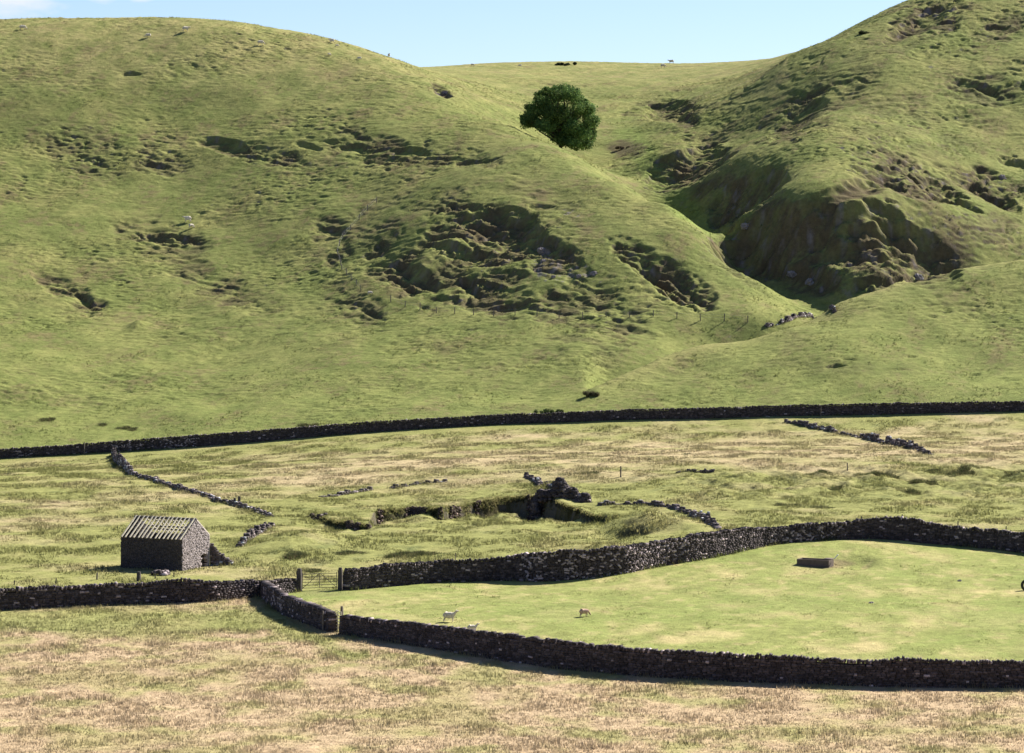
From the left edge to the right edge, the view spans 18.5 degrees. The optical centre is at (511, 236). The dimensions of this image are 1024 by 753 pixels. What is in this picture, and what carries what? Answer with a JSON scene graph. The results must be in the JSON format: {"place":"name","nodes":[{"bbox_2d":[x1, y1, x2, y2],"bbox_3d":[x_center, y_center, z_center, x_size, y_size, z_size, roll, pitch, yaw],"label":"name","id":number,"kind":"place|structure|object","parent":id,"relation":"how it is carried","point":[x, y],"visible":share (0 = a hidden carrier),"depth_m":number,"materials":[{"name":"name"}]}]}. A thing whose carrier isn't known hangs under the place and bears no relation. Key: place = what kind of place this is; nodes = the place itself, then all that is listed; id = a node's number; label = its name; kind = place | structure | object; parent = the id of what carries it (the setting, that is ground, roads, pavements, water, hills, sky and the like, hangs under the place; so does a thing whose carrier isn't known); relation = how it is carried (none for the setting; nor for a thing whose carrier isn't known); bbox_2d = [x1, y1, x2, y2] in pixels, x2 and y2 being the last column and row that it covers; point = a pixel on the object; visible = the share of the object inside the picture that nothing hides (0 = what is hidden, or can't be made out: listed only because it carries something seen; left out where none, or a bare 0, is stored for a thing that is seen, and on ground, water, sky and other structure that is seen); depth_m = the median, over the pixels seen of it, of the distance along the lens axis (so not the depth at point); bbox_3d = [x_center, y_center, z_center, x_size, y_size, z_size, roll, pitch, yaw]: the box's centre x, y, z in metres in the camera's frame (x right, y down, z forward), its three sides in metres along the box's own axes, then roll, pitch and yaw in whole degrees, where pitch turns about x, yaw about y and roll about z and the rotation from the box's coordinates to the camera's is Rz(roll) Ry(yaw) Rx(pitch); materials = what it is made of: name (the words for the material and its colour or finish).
{"place":"outdoors","nodes":[
{"label":"outdoors","id":0,"kind":"place"},
{"bbox_2d":[0,0,905,66],"label":"sky","id":1,"kind":"structure","parent":0,"point":[420,33],"materials":[{"name":"blue"}]},
{"bbox_2d":[0,0,1023,752],"bbox_3d":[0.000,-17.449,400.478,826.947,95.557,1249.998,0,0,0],"label":"hill terrain","id":2,"kind":"structure","parent":0,"point":[860,238],"depth_m":457.62,"materials":[{"name":"green plant"}]},
{"bbox_2d":[39,416,55,420],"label":"rush clump","id":3,"kind":"object","parent":2,"relation":"on","point":[47,419],"visible":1,"depth_m":423.39,"materials":[{"name":"green plant"}]},
{"bbox_2d":[111,448,133,474],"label":"ruined wall","id":4,"kind":"structure","parent":2,"relation":"on","point":[119,459],"depth_m":369.08,"materials":[{"name":"stone"}]},
{"bbox_2d":[113,425,138,430],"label":"rush clump","id":5,"kind":"object","parent":2,"relation":"on","point":[127,428],"visible":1,"depth_m":418.92,"materials":[{"name":"green plant"}]},
{"bbox_2d":[136,571,140,580],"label":"fence post","id":6,"kind":"object","parent":2,"relation":"on","point":[138,576],"visible":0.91,"depth_m":241.66,"materials":[{"name":"stone"}]},
{"bbox_2d":[0,577,299,610],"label":"dry stone wall","id":7,"kind":"structure","parent":2,"relation":"on","point":[185,590],"depth_m":227.45,"materials":[{"name":"stone"}]},
{"bbox_2d":[150,569,170,575],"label":"rubble heap","id":8,"kind":"object","parent":2,"relation":"on","point":[164,572],"visible":1,"depth_m":245.28,"materials":[{"name":"stone"}]},
{"bbox_2d":[121,515,209,570],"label":"stone barn","id":9,"kind":"structure","parent":2,"relation":"on","point":[143,544],"depth_m":249.95,"materials":[{"name":"stone"}]},
{"bbox_2d":[130,471,273,516],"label":"ruined wall","id":10,"kind":"structure","parent":2,"relation":"on","point":[193,490],"depth_m":314.91,"materials":[{"name":"stone"}]},
{"bbox_2d":[210,543,232,565],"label":"ruined wall","id":11,"kind":"structure","parent":2,"relation":"on","point":[217,557],"depth_m":252.27,"materials":[{"name":"stone"}]},
{"bbox_2d":[236,522,274,546],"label":"ruined wall","id":12,"kind":"structure","parent":2,"relation":"on","point":[256,530],"depth_m":271.98,"materials":[{"name":"stone"}]},
{"bbox_2d":[279,552,304,559],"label":"rush clump","id":13,"kind":"object","parent":2,"relation":"on","point":[290,556],"visible":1,"depth_m":255.37,"materials":[{"name":"green plant"}]},
{"bbox_2d":[259,580,337,631],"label":"dry stone wall","id":14,"kind":"structure","parent":2,"relation":"on","point":[295,607],"depth_m":218.99,"materials":[{"name":"stone"}]},
{"bbox_2d":[333,610,341,628],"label":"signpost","id":15,"kind":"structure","parent":14,"relation":"attached to","point":[337,621],"depth_m":213.50,"materials":[{"name":"beige wood"}]},
{"bbox_2d":[296,568,301,591],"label":"gatepost","id":16,"kind":"object","parent":2,"relation":"on","point":[299,574],"visible":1,"depth_m":235.12,"materials":[{"name":"stone"}]},
{"bbox_2d":[287,549,327,556],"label":"rush clump","id":17,"kind":"object","parent":2,"relation":"on","point":[302,554],"visible":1,"depth_m":257.56,"materials":[{"name":"green plant"}]},
{"bbox_2d":[296,422,318,426],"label":"rush clump","id":18,"kind":"object","parent":2,"relation":"on","point":[308,425],"visible":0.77,"depth_m":411.39,"materials":[{"name":"green plant"}]},
{"bbox_2d":[302,567,322,572],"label":"rush clump","id":19,"kind":"object","parent":2,"relation":"on","point":[314,570],"visible":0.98,"depth_m":247.84,"materials":[{"name":"green plant"}]},
{"bbox_2d":[313,513,327,519],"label":"rubble heap","id":20,"kind":"object","parent":2,"relation":"on","point":[323,514],"visible":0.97,"depth_m":291.38,"materials":[{"name":"stone"}]},
{"bbox_2d":[322,611,323,630],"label":"gatepost","id":21,"kind":"object","parent":2,"relation":"on","point":[322,620],"visible":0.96,"depth_m":213.73,"materials":[{"name":"grey wood"}]},
{"bbox_2d":[338,567,342,589],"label":"gatepost","id":22,"kind":"object","parent":2,"relation":"on","point":[340,578],"visible":1,"depth_m":236.13,"materials":[{"name":"stone"}]},
{"bbox_2d":[302,572,336,588],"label":"field gate","id":23,"kind":"structure","parent":22,"relation":"attached to","point":[319,576],"depth_m":236.15,"materials":[{"name":"brown wood"}]},
{"bbox_2d":[319,486,372,496],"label":"ruined wall","id":24,"kind":"structure","parent":2,"relation":"on","point":[361,489],"depth_m":316.19,"materials":[{"name":"stone"}]},
{"bbox_2d":[332,549,371,555],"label":"rush clump","id":25,"kind":"object","parent":2,"relation":"on","point":[348,552],"visible":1,"depth_m":259.54,"materials":[{"name":"green plant"}]},
{"bbox_2d":[337,197,376,290],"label":"wire fence","id":26,"kind":"object","parent":2,"relation":"on","point":[339,245],"visible":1,"depth_m":492.89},
{"bbox_2d":[380,550,414,557],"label":"rush clump","id":27,"kind":"object","parent":2,"relation":"on","point":[397,554],"visible":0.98,"depth_m":257.79,"materials":[{"name":"green plant"}]},
{"bbox_2d":[389,479,447,488],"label":"ruined wall","id":28,"kind":"structure","parent":2,"relation":"on","point":[418,482],"depth_m":325.14,"materials":[{"name":"stone"}]},
{"bbox_2d":[403,550,441,556],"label":"rush clump","id":29,"kind":"object","parent":2,"relation":"on","point":[418,553],"visible":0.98,"depth_m":258.17,"materials":[{"name":"green plant"}]},
{"bbox_2d":[308,494,544,530],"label":"quarry rock face","id":30,"kind":"object","parent":2,"relation":"on","point":[413,510],"visible":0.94,"depth_m":298.31},
{"bbox_2d":[443,610,458,621],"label":"sheep","id":31,"kind":"object","parent":2,"relation":"on","point":[446,614],"visible":1,"depth_m":216.09},
{"bbox_2d":[467,623,479,628],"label":"sheep","id":32,"kind":"object","parent":2,"relation":"on","point":[469,626],"visible":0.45,"depth_m":211.15},
{"bbox_2d":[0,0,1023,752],"bbox_3d":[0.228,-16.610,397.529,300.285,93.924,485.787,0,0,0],"label":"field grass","id":33,"kind":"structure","parent":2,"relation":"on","point":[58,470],"depth_m":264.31,"materials":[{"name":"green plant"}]},
{"bbox_2d":[0,400,1023,458],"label":"dry stone wall","id":34,"kind":"structure","parent":2,"relation":"on","point":[271,434],"depth_m":401.70,"materials":[{"name":"stone"}]},
{"bbox_2d":[523,472,553,487],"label":"ruined wall","id":35,"kind":"structure","parent":2,"relation":"on","point":[537,480],"depth_m":321.39,"materials":[{"name":"stone"}]},
{"bbox_2d":[537,247,544,253],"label":"rock","id":36,"kind":"object","parent":2,"relation":"on","point":[540,250],"visible":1,"depth_m":479.30,"materials":[{"name":"grey stone"}]},
{"bbox_2d":[534,408,563,413],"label":"bush","id":37,"kind":"object","parent":2,"relation":"on","point":[546,410],"visible":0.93,"depth_m":407.84,"materials":[{"name":"green plant"}]},
{"bbox_2d":[518,83,601,150],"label":"sycamore tree","id":38,"kind":"object","parent":2,"relation":"on","point":[562,125],"visible":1,"depth_m":550.47,"materials":[{"name":"green plant"}]},
{"bbox_2d":[528,477,591,520],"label":"lime kiln ruin","id":39,"kind":"object","parent":2,"relation":"on","point":[561,487],"visible":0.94,"depth_m":300.95,"materials":[{"name":"stone"}]},
{"bbox_2d":[555,62,576,65],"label":"bush","id":40,"kind":"object","parent":2,"relation":"on","point":[566,64],"visible":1,"depth_m":711.71,"materials":[{"name":"green plant"}]},
{"bbox_2d":[390,295,747,321],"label":"wire fence","id":41,"kind":"object","parent":2,"relation":"on","point":[582,312],"visible":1,"depth_m":454.69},
{"bbox_2d":[579,609,590,614],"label":"sheep","id":42,"kind":"object","parent":2,"relation":"on","point":[584,611],"visible":1,"depth_m":218.87},
{"bbox_2d":[578,471,600,474],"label":"rush clump","id":43,"kind":"object","parent":2,"relation":"on","point":[589,472],"visible":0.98,"depth_m":328.82,"materials":[{"name":"green plant"}]},
{"bbox_2d":[582,391,599,396],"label":"bush","id":44,"kind":"object","parent":2,"relation":"on","point":[590,393],"visible":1,"depth_m":413.88,"materials":[{"name":"green plant"}]},
{"bbox_2d":[615,146,630,148],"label":"bush","id":45,"kind":"object","parent":2,"relation":"on","point":[618,147],"visible":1,"depth_m":564.19,"materials":[{"name":"green plant"}]},
{"bbox_2d":[597,500,721,528],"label":"ruined wall","id":46,"kind":"structure","parent":2,"relation":"on","point":[708,519],"depth_m":291.43,"materials":[{"name":"stone"}]},
{"bbox_2d":[338,614,1023,687],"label":"dry stone wall","id":47,"kind":"structure","parent":2,"relation":"on","point":[903,671],"depth_m":193.14,"materials":[{"name":"stone"}]},
{"bbox_2d":[342,515,1023,590],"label":"dry stone wall","id":48,"kind":"structure","parent":2,"relation":"on","point":[566,564],"depth_m":244.02,"materials":[{"name":"stone"}]},
{"bbox_2d":[676,468,714,472],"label":"ruined wall","id":49,"kind":"structure","parent":2,"relation":"on","point":[703,471],"depth_m":328.75,"materials":[{"name":"stone"}]},
{"bbox_2d":[740,223,748,229],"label":"rock","id":50,"kind":"object","parent":2,"relation":"on","point":[744,226],"visible":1,"depth_m":489.84,"materials":[{"name":"grey stone"}]},
{"bbox_2d":[774,501,800,505],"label":"rush clump","id":51,"kind":"object","parent":2,"relation":"on","point":[781,504],"visible":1,"depth_m":296.59,"materials":[{"name":"green plant"}]},
{"bbox_2d":[786,270,796,277],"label":"rock","id":52,"kind":"object","parent":2,"relation":"on","point":[791,274],"visible":1,"depth_m":479.85,"materials":[{"name":"grey stone"}]},
{"bbox_2d":[764,304,836,327],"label":"ruined wall","id":53,"kind":"structure","parent":2,"relation":"on","point":[794,315],"depth_m":453.49,"materials":[{"name":"stone"}]},
{"bbox_2d":[805,278,813,285],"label":"rock","id":54,"kind":"object","parent":2,"relation":"on","point":[809,281],"visible":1,"depth_m":477.45,"materials":[{"name":"grey stone"}]},
{"bbox_2d":[797,555,837,567],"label":"water trough","id":55,"kind":"object","parent":2,"relation":"on","point":[822,562],"visible":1,"depth_m":244.03,"materials":[{"name":"concrete"}]},
{"bbox_2d":[805,469,831,474],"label":"rush clump","id":56,"kind":"object","parent":2,"relation":"on","point":[821,471],"visible":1,"depth_m":325.36,"materials":[{"name":"green plant"}]},
{"bbox_2d":[811,505,834,508],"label":"rush clump","id":57,"kind":"object","parent":2,"relation":"on","point":[820,506],"visible":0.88,"depth_m":294.13,"materials":[{"name":"green plant"}]},
{"bbox_2d":[827,484,845,489],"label":"rush clump","id":58,"kind":"object","parent":2,"relation":"on","point":[837,487],"visible":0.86,"depth_m":312.06,"materials":[{"name":"green plant"}]},
{"bbox_2d":[784,419,931,454],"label":"ruined wall","id":59,"kind":"structure","parent":2,"relation":"on","point":[910,444],"depth_m":377.32,"materials":[{"name":"stone"}]},
{"bbox_2d":[855,469,900,477],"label":"rush clump","id":60,"kind":"object","parent":2,"relation":"on","point":[876,473],"visible":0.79,"depth_m":324.14,"materials":[{"name":"green plant"}]},
{"bbox_2d":[903,487,924,494],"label":"rush clump","id":61,"kind":"object","parent":2,"relation":"on","point":[913,491],"visible":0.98,"depth_m":309.13,"materials":[{"name":"green plant"}]},
{"bbox_2d":[914,273,923,280],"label":"rock","id":62,"kind":"object","parent":2,"relation":"on","point":[918,277],"visible":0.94,"depth_m":478.52,"materials":[{"name":"grey stone"}]},
{"bbox_2d":[905,478,939,485],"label":"rush clump","id":63,"kind":"object","parent":2,"relation":"on","point":[927,482],"visible":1,"depth_m":316.54,"materials":[{"name":"green plant"}]},
{"bbox_2d":[923,467,944,474],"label":"rush clump","id":64,"kind":"object","parent":2,"relation":"on","point":[933,469],"visible":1,"depth_m":327.54,"materials":[{"name":"green plant"}]},
{"bbox_2d":[946,463,979,476],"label":"rush clump","id":65,"kind":"object","parent":2,"relation":"on","point":[966,470],"visible":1,"depth_m":326.19,"materials":[{"name":"green plant"}]},
{"bbox_2d":[998,174,1005,179],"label":"rock","id":66,"kind":"object","parent":2,"relation":"on","point":[1001,176],"visible":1,"depth_m":515.80,"materials":[{"name":"grey stone"}]},
{"bbox_2d":[1004,470,1021,475],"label":"rush clump","id":67,"kind":"object","parent":2,"relation":"on","point":[1007,473],"visible":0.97,"depth_m":325.40,"materials":[{"name":"green plant"}]}
]}

